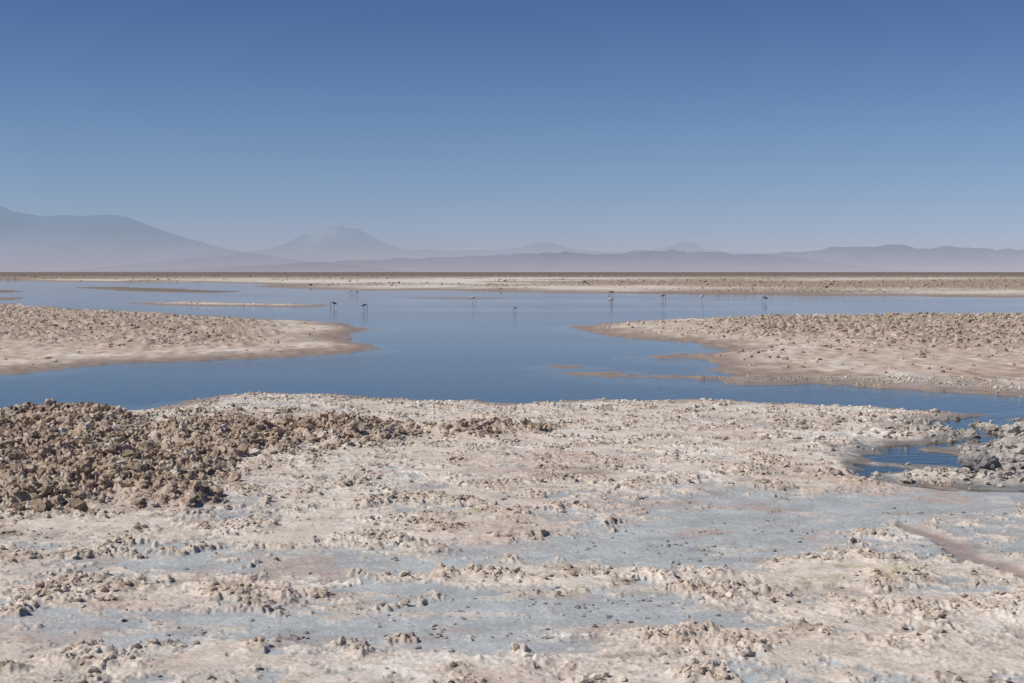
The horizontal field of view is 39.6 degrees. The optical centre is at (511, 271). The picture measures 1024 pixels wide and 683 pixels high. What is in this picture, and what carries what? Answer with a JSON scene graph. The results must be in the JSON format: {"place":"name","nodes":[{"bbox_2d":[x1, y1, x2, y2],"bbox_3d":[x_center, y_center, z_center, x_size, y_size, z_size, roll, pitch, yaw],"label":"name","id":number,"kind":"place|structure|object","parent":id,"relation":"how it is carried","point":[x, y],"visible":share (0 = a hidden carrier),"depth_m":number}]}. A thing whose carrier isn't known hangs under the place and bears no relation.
{"place":"outdoors","nodes":[
{"label":"outdoors","id":0,"kind":"place"},
{"bbox_2d":[0,272,1023,682],"bbox_3d":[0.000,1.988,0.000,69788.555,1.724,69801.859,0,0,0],"label":"ground","id":1,"kind":"structure","parent":0,"point":[972,642],"depth_m":13.31},
{"bbox_2d":[0,301,345,364],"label":"salt clod field","id":2,"kind":"structure","parent":1,"relation":"on","point":[118,326],"depth_m":58.41},
{"bbox_2d":[0,398,564,516],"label":"salt rubble","id":3,"kind":"object","parent":1,"relation":"on","point":[76,494],"visible":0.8,"depth_m":18.89},
{"bbox_2d":[0,376,1022,682],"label":"salt crumbs","id":4,"kind":"object","parent":1,"relation":"on","point":[972,572],"visible":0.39,"depth_m":16.62},
{"bbox_2d":[0,374,1023,682],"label":"salt crust clods","id":5,"kind":"object","parent":1,"relation":"on","point":[580,678],"visible":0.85,"depth_m":13.78},
{"bbox_2d":[0,275,1023,291],"bbox_3d":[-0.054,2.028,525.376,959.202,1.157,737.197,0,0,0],"label":"salt clod field","id":6,"kind":"structure","parent":1,"relation":"on","point":[759,281],"depth_m":479.05},
{"bbox_2d":[1,377,1023,679],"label":"pebbles","id":7,"kind":"object","parent":1,"relation":"on","point":[577,551],"visible":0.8,"depth_m":11.24},
{"bbox_2d":[23,374,1022,426],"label":"shore salt lumps","id":8,"kind":"object","parent":1,"relation":"on","point":[861,409],"visible":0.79,"depth_m":26.30},
{"bbox_2d":[603,312,1023,387],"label":"salt clod field","id":9,"kind":"structure","parent":1,"relation":"on","point":[927,330],"depth_m":54.99},
{"bbox_2d":[728,408,1023,489],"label":"salt crust blocks","id":10,"kind":"structure","parent":1,"relation":"on","point":[965,473],"depth_m":20.91},
{"bbox_2d":[957,449,1002,472],"bbox_3d":[5.800,2.404,17.606,0.512,0.420,0.400,0,0,0],"label":"rock","id":11,"kind":"object","parent":1,"relation":"on","point":[975,461],"visible":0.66,"depth_m":17.52},
{"bbox_2d":[984,475,1003,480],"bbox_3d":[5.668,2.458,16.764,0.231,0.140,0.235,0,0,-44],"label":"rock","id":12,"kind":"object","parent":1,"relation":"on","point":[991,477],"visible":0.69,"depth_m":16.74},
{"bbox_2d":[993,441,1005,449],"bbox_3d":[6.830,2.450,19.748,0.316,0.232,0.271,0,0,0],"label":"rock","id":13,"kind":"object","parent":1,"relation":"on","point":[999,444],"visible":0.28,"depth_m":19.68},
{"bbox_2d":[995,452,1023,470],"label":"rock","id":14,"kind":"object","parent":1,"relation":"on","point":[1008,462],"visible":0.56,"depth_m":17.85},
{"bbox_2d":[1001,436,1023,454],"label":"rock","id":15,"kind":"object","parent":1,"relation":"on","point":[1012,445],"visible":0.59,"depth_m":19.02},
{"bbox_2d":[1002,421,1023,437],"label":"rock","id":16,"kind":"object","parent":1,"relation":"on","point":[1015,429],"visible":0.73,"depth_m":21.02},
{"bbox_2d":[0,280,1023,472],"bbox_3d":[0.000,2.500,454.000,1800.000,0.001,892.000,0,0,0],"label":"water","id":17,"kind":"structure","parent":0,"point":[422,343],"depth_m":42.58},
{"bbox_2d":[0,0,1023,271],"label":"sky","id":18,"kind":"structure","parent":0,"point":[136,135]}
]}

